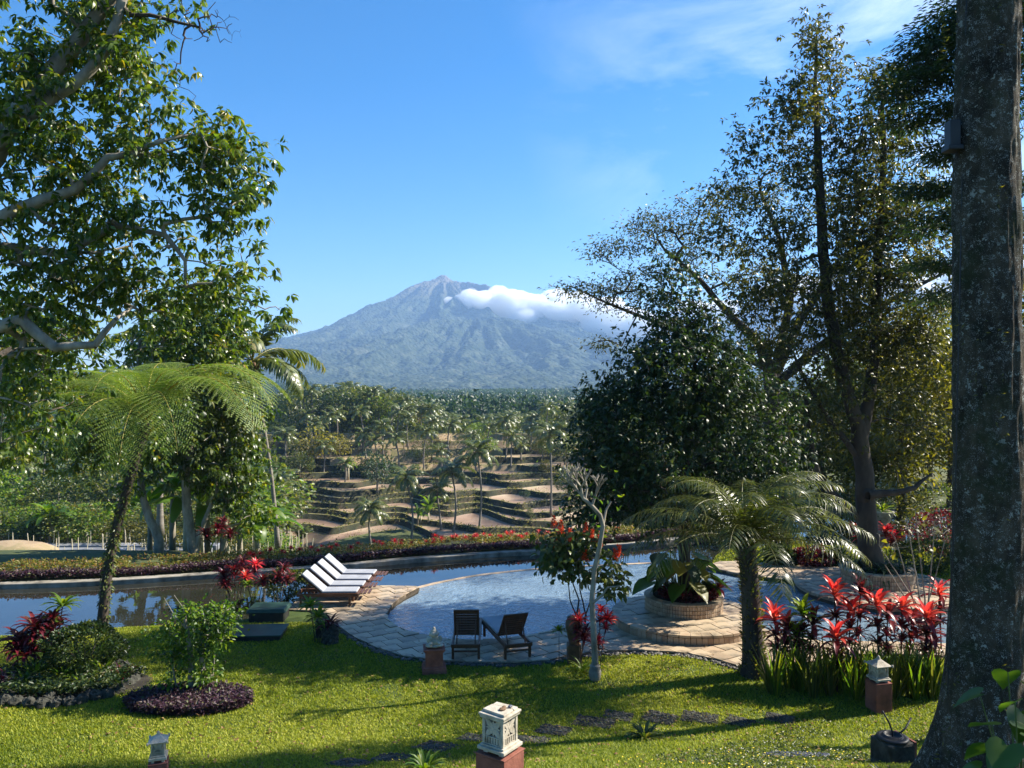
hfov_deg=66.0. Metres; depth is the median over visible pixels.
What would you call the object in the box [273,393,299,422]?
broadleaf tree
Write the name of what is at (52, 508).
banana plant
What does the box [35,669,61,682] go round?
leaf tuft
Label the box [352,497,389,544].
coconut palm
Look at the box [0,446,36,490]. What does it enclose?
broadleaf tree
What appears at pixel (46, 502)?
broadleaf tree
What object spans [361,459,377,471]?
broadleaf tree
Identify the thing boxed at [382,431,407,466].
coconut palm
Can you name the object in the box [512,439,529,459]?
coconut palm
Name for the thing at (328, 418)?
coconut palm
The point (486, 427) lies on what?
coconut palm
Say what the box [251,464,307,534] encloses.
broadleaf tree
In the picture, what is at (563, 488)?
broadleaf tree
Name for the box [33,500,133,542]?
broadleaf tree
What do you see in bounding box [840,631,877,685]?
sword plant
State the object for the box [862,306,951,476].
garden tree
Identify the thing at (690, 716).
pebble slab
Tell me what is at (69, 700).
rock
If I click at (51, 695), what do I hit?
rock
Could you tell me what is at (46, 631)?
cordyline
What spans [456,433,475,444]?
broadleaf tree
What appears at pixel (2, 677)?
leaf tuft
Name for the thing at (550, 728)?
pebble slab
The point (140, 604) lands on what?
pond water
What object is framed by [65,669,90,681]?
leaf tuft
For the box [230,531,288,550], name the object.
broadleaf tree
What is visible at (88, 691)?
rock
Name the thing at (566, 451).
broadleaf tree
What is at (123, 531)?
broadleaf tree
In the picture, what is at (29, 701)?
rock
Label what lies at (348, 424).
undergrowth
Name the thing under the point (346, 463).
coconut palm
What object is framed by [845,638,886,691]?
sword plant
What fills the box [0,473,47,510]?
broadleaf tree
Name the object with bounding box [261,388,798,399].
treeline
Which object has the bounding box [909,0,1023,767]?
mossy tree
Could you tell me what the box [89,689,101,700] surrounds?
rock
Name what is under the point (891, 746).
stone pot
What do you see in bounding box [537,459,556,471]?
broadleaf tree
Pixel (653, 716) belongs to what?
pebble slab
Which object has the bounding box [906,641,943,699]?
sword plant
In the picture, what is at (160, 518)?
coconut palm
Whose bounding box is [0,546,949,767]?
lawn ground
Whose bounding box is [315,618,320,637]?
stone pot
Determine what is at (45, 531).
broadleaf tree
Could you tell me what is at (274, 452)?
broadleaf tree
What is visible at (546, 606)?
pool water
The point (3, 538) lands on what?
broadleaf tree
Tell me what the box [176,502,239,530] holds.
broadleaf tree
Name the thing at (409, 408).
coconut palm
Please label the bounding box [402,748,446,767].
fern tuft
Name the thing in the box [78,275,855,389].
mountain
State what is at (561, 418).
broadleaf tree
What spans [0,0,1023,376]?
sky
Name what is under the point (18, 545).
earth mound
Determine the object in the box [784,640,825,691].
sword plant
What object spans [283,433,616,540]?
rice stubble
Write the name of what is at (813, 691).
sword plant
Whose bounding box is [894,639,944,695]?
sword plant
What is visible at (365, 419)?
broadleaf tree
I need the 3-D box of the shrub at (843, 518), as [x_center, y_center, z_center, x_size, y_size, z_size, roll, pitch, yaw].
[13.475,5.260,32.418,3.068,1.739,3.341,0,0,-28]
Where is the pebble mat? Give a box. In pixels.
[762,751,829,756]
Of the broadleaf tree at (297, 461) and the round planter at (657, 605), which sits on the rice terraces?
the broadleaf tree at (297, 461)
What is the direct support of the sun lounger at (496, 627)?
on the pavement
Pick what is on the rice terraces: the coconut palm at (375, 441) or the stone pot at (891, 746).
the coconut palm at (375, 441)
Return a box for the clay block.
[567,641,580,664]
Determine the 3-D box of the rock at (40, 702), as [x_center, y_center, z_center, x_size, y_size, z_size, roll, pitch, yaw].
[-8.709,5.938,14.649,0.271,0.242,0.253,0,0,-4]
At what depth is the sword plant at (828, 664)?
15.28 m
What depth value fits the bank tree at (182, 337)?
28.51 m
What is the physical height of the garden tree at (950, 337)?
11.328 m
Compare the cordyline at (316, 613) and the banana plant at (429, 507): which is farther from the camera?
the banana plant at (429, 507)
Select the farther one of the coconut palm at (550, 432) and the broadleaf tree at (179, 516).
the coconut palm at (550, 432)
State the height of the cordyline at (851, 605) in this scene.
2.271 m
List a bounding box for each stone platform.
[612,595,741,645]
[794,567,949,614]
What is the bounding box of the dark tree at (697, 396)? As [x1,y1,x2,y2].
[553,242,831,590]
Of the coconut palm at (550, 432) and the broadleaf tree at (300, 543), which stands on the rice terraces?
the coconut palm at (550, 432)
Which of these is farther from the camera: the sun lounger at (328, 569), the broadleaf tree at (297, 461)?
the broadleaf tree at (297, 461)
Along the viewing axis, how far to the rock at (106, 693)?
15.04 m
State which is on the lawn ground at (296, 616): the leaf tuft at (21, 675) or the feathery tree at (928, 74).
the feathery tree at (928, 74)
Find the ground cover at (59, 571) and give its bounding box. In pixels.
[0,522,711,579]
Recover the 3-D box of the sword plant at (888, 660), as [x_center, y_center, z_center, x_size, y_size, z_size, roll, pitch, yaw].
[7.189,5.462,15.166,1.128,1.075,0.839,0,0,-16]
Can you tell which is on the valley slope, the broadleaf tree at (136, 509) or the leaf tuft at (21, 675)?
the broadleaf tree at (136, 509)
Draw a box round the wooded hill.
[0,373,255,425]
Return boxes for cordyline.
[0,611,74,661]
[0,638,45,665]
[31,615,63,664]
[32,592,83,643]
[195,515,241,559]
[212,554,255,603]
[236,557,275,604]
[246,550,256,556]
[266,560,297,601]
[298,595,331,641]
[309,545,320,555]
[551,624,567,633]
[564,609,590,666]
[584,604,618,664]
[753,596,807,658]
[782,592,833,681]
[818,571,878,649]
[819,618,857,691]
[845,521,858,553]
[854,587,905,657]
[878,522,906,560]
[888,591,925,671]
[909,595,946,685]
[918,577,949,652]
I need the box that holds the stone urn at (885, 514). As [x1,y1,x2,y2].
[876,501,897,539]
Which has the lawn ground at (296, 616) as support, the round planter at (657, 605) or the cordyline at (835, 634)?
the cordyline at (835, 634)
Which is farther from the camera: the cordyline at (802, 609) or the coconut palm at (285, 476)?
the coconut palm at (285, 476)
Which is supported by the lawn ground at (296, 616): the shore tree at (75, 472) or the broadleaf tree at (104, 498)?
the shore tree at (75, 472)
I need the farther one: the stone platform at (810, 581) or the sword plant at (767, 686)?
the stone platform at (810, 581)
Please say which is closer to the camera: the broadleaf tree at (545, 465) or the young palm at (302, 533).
the young palm at (302, 533)
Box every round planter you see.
[644,587,723,618]
[839,560,916,590]
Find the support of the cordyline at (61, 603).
on the lawn ground at (296, 616)
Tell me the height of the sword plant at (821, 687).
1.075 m
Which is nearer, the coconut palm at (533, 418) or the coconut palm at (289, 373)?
the coconut palm at (289, 373)
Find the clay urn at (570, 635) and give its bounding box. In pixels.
[565,615,582,644]
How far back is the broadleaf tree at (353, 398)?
200.84 m
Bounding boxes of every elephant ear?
[632,551,731,603]
[953,668,1023,767]
[963,698,1023,767]
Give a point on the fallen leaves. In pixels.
(463, 729)
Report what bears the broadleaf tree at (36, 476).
on the valley slope
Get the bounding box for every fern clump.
[9,655,59,675]
[38,656,82,678]
[57,656,96,673]
[75,651,112,666]
[83,650,125,672]
[838,554,918,589]
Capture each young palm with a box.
[282,518,296,533]
[285,522,314,544]
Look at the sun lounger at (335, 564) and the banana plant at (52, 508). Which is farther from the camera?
the banana plant at (52, 508)
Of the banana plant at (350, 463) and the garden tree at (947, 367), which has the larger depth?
the banana plant at (350, 463)
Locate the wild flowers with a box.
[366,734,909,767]
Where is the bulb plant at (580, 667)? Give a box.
[565,656,601,673]
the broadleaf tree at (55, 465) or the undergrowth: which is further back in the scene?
the undergrowth
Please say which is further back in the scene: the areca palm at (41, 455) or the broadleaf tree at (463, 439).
the broadleaf tree at (463, 439)
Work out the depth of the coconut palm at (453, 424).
174.48 m
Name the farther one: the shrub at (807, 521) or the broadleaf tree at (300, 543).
the broadleaf tree at (300, 543)
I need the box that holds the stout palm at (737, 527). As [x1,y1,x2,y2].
[611,471,876,679]
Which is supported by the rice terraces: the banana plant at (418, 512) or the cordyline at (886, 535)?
the banana plant at (418, 512)
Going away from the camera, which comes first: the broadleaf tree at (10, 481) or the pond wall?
the pond wall
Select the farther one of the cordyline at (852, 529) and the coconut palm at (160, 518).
the coconut palm at (160, 518)
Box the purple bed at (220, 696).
[122,679,254,715]
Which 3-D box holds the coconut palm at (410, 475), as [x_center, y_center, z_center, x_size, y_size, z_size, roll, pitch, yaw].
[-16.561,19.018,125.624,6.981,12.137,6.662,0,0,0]
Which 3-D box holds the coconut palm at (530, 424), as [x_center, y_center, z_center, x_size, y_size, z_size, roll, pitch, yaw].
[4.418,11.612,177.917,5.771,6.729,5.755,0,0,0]
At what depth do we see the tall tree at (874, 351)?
23.11 m
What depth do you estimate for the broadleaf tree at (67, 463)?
125.98 m
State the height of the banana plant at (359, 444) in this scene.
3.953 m
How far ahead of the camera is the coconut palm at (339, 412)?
184.75 m
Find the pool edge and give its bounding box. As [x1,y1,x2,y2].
[419,562,651,587]
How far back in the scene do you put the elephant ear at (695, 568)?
19.62 m
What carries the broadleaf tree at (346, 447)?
on the rice terraces
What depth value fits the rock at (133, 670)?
16.03 m
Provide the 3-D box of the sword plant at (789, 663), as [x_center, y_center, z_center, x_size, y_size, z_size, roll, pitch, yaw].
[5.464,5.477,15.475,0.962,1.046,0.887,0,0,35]
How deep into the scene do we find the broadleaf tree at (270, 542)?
71.58 m
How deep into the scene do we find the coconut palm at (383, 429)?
165.37 m
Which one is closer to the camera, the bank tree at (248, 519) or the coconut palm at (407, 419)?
the bank tree at (248, 519)
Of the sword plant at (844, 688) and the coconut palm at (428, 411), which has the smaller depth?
the sword plant at (844, 688)
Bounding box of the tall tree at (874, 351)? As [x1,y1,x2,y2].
[678,4,951,568]
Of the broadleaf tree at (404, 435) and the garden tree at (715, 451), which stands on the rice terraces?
the broadleaf tree at (404, 435)
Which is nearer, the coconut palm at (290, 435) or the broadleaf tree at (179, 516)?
the broadleaf tree at (179, 516)
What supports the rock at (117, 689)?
on the flower bed at (143, 680)
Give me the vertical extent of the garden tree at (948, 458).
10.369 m
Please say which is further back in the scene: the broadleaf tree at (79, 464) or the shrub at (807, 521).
the broadleaf tree at (79, 464)
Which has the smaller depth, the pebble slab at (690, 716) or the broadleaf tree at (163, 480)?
the pebble slab at (690, 716)
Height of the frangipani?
4.497 m
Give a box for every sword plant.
[748,639,795,694]
[752,639,802,696]
[764,634,816,689]
[767,633,824,691]
[771,636,818,689]
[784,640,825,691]
[785,639,838,698]
[798,638,844,693]
[808,641,848,695]
[810,630,854,691]
[814,634,861,688]
[823,643,883,700]
[829,640,875,696]
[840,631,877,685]
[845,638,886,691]
[848,643,898,681]
[852,638,904,670]
[857,638,913,686]
[869,645,923,699]
[885,643,934,697]
[887,639,932,690]
[889,644,933,693]
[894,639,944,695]
[899,646,934,700]
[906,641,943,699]
[912,644,943,698]
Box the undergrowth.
[211,417,746,433]
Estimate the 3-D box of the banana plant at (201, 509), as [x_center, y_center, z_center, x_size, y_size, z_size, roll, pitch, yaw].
[-12.271,4.926,31.189,3.129,4.153,3.289,0,0,17]
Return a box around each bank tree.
[85,282,279,552]
[140,366,281,553]
[159,261,286,555]
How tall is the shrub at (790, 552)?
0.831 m
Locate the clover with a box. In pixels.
[656,714,928,767]
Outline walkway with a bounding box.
[705,561,947,613]
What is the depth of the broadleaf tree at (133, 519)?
73.87 m
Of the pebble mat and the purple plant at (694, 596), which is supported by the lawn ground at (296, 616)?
the pebble mat
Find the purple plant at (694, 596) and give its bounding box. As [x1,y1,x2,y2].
[656,578,731,603]
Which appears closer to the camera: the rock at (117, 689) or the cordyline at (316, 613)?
the rock at (117, 689)
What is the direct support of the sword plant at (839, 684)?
on the lawn ground at (296, 616)
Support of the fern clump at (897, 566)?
in the round planter at (878, 579)
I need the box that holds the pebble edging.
[338,629,738,670]
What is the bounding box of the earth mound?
[0,540,58,549]
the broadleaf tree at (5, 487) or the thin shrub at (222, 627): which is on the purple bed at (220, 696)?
the thin shrub at (222, 627)
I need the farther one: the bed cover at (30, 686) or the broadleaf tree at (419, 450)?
the broadleaf tree at (419, 450)
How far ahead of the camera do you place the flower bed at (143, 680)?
15.40 m
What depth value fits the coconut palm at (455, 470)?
126.68 m
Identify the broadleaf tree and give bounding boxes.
[0,0,298,460]
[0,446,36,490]
[0,471,35,512]
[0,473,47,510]
[0,480,23,507]
[0,498,21,533]
[0,504,40,536]
[0,508,76,542]
[0,527,22,540]
[1,471,16,493]
[2,499,80,523]
[2,507,77,536]
[4,506,41,525]
[9,474,91,507]
[12,460,101,504]
[12,483,67,507]
[13,457,72,480]
[17,501,112,542]
[24,525,61,540]
[33,459,92,479]
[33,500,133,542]
[50,452,117,485]
[60,459,171,513]
[63,457,163,514]
[76,506,113,535]
[83,459,177,506]
[89,519,146,542]
[101,508,144,523]
[113,459,181,506]
[122,512,169,540]
[123,511,165,538]
[125,524,182,549]
[127,502,176,524]
[132,489,178,511]
[154,496,201,528]
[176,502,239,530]
[176,510,212,533]
[182,504,245,530]
[192,452,316,529]
[203,527,251,550]
[205,479,296,540]
[213,537,264,554]
[214,476,303,536]
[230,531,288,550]
[231,527,301,549]
[237,441,293,479]
[239,458,315,508]
[245,462,285,514]
[248,536,294,555]
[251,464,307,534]
[261,532,297,548]
[271,400,296,423]
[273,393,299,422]
[274,387,323,432]
[282,451,315,477]
[284,395,325,419]
[286,424,343,464]
[295,463,311,471]
[304,392,355,431]
[322,383,381,432]
[327,430,353,456]
[339,387,387,431]
[348,394,401,425]
[357,449,397,492]
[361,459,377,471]
[363,393,413,431]
[374,390,419,430]
[391,428,418,448]
[404,441,436,462]
[412,412,425,424]
[428,437,446,449]
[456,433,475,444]
[463,436,499,450]
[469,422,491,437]
[519,435,533,443]
[519,490,530,498]
[525,507,534,518]
[530,441,552,459]
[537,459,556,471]
[539,408,568,430]
[539,433,580,464]
[552,407,577,433]
[552,464,593,496]
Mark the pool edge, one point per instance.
(429, 584)
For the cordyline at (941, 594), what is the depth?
17.45 m
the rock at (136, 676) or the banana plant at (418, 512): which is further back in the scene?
the banana plant at (418, 512)
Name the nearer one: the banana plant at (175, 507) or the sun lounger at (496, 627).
the sun lounger at (496, 627)
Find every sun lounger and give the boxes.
[296,570,372,605]
[304,564,377,599]
[315,559,382,592]
[323,553,387,582]
[451,609,481,658]
[482,612,532,659]
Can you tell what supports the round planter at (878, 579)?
on the stone platform at (810, 581)
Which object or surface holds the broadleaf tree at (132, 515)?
on the valley slope
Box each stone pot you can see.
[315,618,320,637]
[870,710,916,763]
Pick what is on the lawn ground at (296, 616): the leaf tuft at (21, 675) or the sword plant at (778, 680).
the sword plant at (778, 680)
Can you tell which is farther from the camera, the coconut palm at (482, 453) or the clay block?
the coconut palm at (482, 453)
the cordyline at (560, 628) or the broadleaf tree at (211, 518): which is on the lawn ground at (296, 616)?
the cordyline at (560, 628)
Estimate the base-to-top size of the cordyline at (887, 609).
2.093 m
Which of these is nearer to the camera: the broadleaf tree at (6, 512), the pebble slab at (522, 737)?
the pebble slab at (522, 737)
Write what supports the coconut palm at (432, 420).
on the rice terraces
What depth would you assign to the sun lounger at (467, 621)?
17.37 m
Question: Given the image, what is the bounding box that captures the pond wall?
[0,510,950,588]
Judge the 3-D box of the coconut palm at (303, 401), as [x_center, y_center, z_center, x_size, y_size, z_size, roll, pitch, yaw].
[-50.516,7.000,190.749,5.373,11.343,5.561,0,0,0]
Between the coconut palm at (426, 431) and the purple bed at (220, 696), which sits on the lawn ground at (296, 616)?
the purple bed at (220, 696)
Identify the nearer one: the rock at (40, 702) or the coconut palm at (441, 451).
the rock at (40, 702)
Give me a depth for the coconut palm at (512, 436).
163.80 m
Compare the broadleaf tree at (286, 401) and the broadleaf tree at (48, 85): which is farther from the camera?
the broadleaf tree at (286, 401)
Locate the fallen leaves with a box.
[1,639,930,767]
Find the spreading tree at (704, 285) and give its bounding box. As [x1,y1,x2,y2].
[537,159,951,540]
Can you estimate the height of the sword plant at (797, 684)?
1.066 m
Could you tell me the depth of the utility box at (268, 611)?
19.84 m
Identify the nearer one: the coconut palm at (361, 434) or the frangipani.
the frangipani
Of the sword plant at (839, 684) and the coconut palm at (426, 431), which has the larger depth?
the coconut palm at (426, 431)
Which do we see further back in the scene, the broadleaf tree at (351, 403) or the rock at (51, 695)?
the broadleaf tree at (351, 403)
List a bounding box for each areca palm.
[1,456,42,503]
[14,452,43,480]
[27,443,57,493]
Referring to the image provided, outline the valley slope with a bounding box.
[0,445,951,581]
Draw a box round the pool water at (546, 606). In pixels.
[388,564,947,642]
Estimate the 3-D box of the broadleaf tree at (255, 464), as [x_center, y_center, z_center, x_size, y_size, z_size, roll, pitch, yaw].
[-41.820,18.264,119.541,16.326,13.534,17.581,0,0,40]
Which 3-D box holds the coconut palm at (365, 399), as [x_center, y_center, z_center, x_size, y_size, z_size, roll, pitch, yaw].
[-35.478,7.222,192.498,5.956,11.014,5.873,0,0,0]
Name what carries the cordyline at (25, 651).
on the flower bed at (143, 680)
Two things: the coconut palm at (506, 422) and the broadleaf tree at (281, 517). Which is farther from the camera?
the coconut palm at (506, 422)
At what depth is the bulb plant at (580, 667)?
16.45 m
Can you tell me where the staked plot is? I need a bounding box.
[8,529,313,552]
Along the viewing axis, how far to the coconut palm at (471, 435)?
162.78 m
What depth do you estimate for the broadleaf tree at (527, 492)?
142.15 m
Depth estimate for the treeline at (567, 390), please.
1064.27 m
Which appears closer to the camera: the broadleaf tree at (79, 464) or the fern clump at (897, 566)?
the fern clump at (897, 566)
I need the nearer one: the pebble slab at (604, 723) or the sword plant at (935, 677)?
the pebble slab at (604, 723)
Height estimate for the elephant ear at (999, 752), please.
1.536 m
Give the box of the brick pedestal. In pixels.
[422,643,446,674]
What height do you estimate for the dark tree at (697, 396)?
9.202 m
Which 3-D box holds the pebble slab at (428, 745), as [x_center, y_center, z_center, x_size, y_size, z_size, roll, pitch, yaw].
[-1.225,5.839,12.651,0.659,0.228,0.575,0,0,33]
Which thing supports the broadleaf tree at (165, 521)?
on the valley slope
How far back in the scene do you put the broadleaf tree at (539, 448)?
170.39 m
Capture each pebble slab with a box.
[324,757,373,767]
[368,752,414,761]
[411,740,460,751]
[456,732,481,741]
[518,734,550,743]
[534,723,574,736]
[571,714,615,728]
[602,709,634,721]
[640,709,679,725]
[680,710,719,724]
[721,714,755,728]
[763,712,795,723]
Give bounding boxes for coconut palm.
[94,311,215,534]
[176,317,325,548]
[261,468,300,548]
[268,393,282,425]
[269,426,299,462]
[292,390,314,431]
[294,407,315,437]
[303,384,322,421]
[304,420,324,457]
[307,415,330,442]
[312,384,333,398]
[312,439,336,471]
[319,410,341,455]
[323,405,347,436]
[327,387,346,432]
[334,457,353,481]
[336,381,354,431]
[344,381,360,431]
[348,404,372,448]
[349,425,374,462]
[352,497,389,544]
[354,391,375,426]
[360,385,383,419]
[364,434,386,468]
[369,418,393,461]
[379,387,396,430]
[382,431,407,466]
[385,464,430,538]
[386,403,409,431]
[394,395,413,430]
[396,403,417,446]
[396,412,417,448]
[412,401,429,424]
[416,404,437,417]
[416,425,438,469]
[419,402,444,418]
[419,480,452,529]
[420,415,446,458]
[427,443,453,476]
[430,455,476,531]
[438,406,448,432]
[438,417,461,449]
[449,413,472,429]
[457,439,501,527]
[461,428,483,470]
[472,414,495,423]
[478,420,496,450]
[492,412,519,459]
[496,428,525,466]
[497,416,519,429]
[501,409,521,419]
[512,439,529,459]
[519,420,541,449]
[522,411,544,422]
[527,410,541,423]
[529,420,570,515]
[536,400,559,427]
[552,400,573,411]
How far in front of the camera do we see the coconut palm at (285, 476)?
116.14 m
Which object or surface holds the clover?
on the lawn ground at (296, 616)
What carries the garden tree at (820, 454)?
on the valley slope
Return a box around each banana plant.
[24,503,78,542]
[106,480,180,549]
[132,466,207,550]
[152,465,245,553]
[210,499,303,555]
[231,498,295,556]
[339,455,356,479]
[351,432,365,449]
[408,503,427,524]
[414,495,440,521]
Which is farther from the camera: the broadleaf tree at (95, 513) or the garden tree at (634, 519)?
the broadleaf tree at (95, 513)
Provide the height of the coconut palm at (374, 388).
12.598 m
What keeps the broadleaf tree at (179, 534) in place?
on the valley slope
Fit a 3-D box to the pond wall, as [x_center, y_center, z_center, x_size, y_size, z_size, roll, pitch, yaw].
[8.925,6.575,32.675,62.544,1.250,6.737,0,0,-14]
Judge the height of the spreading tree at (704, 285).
15.203 m
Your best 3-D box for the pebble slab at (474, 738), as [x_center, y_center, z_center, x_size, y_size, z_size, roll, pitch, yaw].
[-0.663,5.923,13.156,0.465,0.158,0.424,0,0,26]
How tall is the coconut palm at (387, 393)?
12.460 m
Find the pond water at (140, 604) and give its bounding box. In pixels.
[0,514,951,636]
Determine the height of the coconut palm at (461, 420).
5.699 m
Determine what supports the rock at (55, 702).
on the lawn ground at (296, 616)
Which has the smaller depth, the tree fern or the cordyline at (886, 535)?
the tree fern
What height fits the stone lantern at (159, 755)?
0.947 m
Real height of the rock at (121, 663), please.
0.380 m
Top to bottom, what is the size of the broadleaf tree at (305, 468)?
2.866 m
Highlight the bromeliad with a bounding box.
[2,671,23,683]
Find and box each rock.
[0,694,11,705]
[2,689,17,696]
[7,695,22,706]
[22,696,35,707]
[33,697,49,708]
[43,691,55,699]
[49,696,61,708]
[61,695,76,706]
[76,692,89,704]
[84,688,94,693]
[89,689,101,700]
[101,688,114,699]
[113,683,125,692]
[115,660,132,666]
[121,677,135,684]
[124,665,139,676]
[129,673,140,680]
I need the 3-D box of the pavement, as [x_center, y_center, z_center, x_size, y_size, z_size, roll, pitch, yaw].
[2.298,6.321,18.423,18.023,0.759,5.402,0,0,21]
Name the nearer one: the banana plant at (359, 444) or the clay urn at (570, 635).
the clay urn at (570, 635)
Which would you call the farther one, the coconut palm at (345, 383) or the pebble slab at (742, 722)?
the coconut palm at (345, 383)
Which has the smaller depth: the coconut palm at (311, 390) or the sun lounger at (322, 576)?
the sun lounger at (322, 576)
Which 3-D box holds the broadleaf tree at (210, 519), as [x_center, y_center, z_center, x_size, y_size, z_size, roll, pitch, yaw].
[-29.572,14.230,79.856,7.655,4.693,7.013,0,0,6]
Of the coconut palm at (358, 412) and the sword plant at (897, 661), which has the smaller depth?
the sword plant at (897, 661)
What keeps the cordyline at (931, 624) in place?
on the lawn ground at (296, 616)
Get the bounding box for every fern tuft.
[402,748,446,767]
[622,719,665,742]
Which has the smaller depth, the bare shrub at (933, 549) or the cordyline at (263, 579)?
the bare shrub at (933, 549)
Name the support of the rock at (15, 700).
on the lawn ground at (296, 616)
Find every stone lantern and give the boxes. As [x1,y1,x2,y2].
[146,731,169,767]
[475,702,524,767]
[864,655,893,713]
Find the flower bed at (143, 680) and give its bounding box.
[0,672,154,699]
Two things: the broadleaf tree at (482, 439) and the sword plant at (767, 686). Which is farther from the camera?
the broadleaf tree at (482, 439)
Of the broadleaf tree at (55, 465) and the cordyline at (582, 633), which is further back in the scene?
the broadleaf tree at (55, 465)
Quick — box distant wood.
[24,388,846,433]
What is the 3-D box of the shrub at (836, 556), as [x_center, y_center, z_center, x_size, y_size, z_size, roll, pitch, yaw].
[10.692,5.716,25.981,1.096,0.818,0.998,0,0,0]
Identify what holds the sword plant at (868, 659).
on the lawn ground at (296, 616)
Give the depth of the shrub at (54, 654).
16.07 m
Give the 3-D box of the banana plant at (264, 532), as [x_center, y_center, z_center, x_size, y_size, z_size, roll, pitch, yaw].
[-10.572,5.905,31.982,3.538,3.834,3.521,0,0,8]
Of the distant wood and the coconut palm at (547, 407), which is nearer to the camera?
the coconut palm at (547, 407)
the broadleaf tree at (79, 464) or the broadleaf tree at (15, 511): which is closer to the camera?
the broadleaf tree at (15, 511)
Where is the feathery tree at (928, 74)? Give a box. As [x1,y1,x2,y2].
[848,0,1023,312]
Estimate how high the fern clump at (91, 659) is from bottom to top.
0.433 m
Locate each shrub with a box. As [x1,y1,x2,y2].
[34,619,131,677]
[138,592,249,691]
[258,567,311,601]
[529,515,632,651]
[758,503,820,532]
[759,541,800,564]
[792,544,836,566]
[796,492,856,532]
[823,545,853,566]
[839,488,945,533]
[877,497,948,653]
[889,534,949,573]
[900,507,951,556]
[901,480,951,534]
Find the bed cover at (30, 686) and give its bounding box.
[0,656,148,697]
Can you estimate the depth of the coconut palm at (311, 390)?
190.08 m
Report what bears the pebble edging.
on the lawn ground at (296, 616)
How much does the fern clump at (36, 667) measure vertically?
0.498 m
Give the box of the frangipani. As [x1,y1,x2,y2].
[536,461,624,681]
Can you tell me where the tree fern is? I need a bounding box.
[3,362,291,623]
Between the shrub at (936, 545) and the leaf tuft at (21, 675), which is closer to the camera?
the leaf tuft at (21, 675)
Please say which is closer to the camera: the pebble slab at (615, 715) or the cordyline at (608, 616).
the pebble slab at (615, 715)
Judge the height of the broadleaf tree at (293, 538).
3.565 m
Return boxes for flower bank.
[0,517,694,574]
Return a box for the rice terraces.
[110,432,946,551]
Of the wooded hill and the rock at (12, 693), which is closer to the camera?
the rock at (12, 693)
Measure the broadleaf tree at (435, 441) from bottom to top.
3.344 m
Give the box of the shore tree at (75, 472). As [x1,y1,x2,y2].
[0,281,192,482]
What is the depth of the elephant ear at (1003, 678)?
6.73 m
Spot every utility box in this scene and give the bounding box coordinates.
[224,623,288,641]
[246,602,291,622]
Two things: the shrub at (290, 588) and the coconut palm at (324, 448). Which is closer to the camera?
the shrub at (290, 588)
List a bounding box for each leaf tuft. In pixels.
[0,668,22,682]
[5,668,37,682]
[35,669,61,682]
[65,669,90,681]
[112,662,134,678]
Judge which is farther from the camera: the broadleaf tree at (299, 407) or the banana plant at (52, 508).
the broadleaf tree at (299, 407)
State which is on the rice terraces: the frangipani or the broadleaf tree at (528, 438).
the broadleaf tree at (528, 438)
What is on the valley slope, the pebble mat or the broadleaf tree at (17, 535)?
the broadleaf tree at (17, 535)
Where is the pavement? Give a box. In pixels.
[289,585,945,667]
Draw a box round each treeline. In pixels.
[234,380,812,399]
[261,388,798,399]
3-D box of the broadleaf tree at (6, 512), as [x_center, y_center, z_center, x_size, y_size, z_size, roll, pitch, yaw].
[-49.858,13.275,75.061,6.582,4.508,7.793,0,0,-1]
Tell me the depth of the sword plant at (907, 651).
15.30 m
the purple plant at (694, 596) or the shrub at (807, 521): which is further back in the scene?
the shrub at (807, 521)
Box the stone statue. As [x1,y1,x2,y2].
[425,627,443,647]
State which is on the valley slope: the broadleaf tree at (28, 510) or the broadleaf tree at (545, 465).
the broadleaf tree at (28, 510)
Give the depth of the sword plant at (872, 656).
15.46 m
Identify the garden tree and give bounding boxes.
[598,437,692,531]
[657,372,793,495]
[741,351,903,511]
[802,299,952,524]
[819,334,939,487]
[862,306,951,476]
[888,308,952,507]
[917,255,1023,474]
[919,301,1023,437]
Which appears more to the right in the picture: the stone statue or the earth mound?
the stone statue
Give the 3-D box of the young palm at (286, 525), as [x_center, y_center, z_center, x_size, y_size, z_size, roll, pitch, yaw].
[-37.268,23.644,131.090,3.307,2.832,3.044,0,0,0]
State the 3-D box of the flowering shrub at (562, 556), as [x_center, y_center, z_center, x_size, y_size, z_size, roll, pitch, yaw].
[1.522,4.462,17.383,2.310,3.237,1.486,0,0,0]
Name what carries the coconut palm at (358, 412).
on the rice terraces
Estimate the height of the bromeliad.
0.201 m
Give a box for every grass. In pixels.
[712,543,949,584]

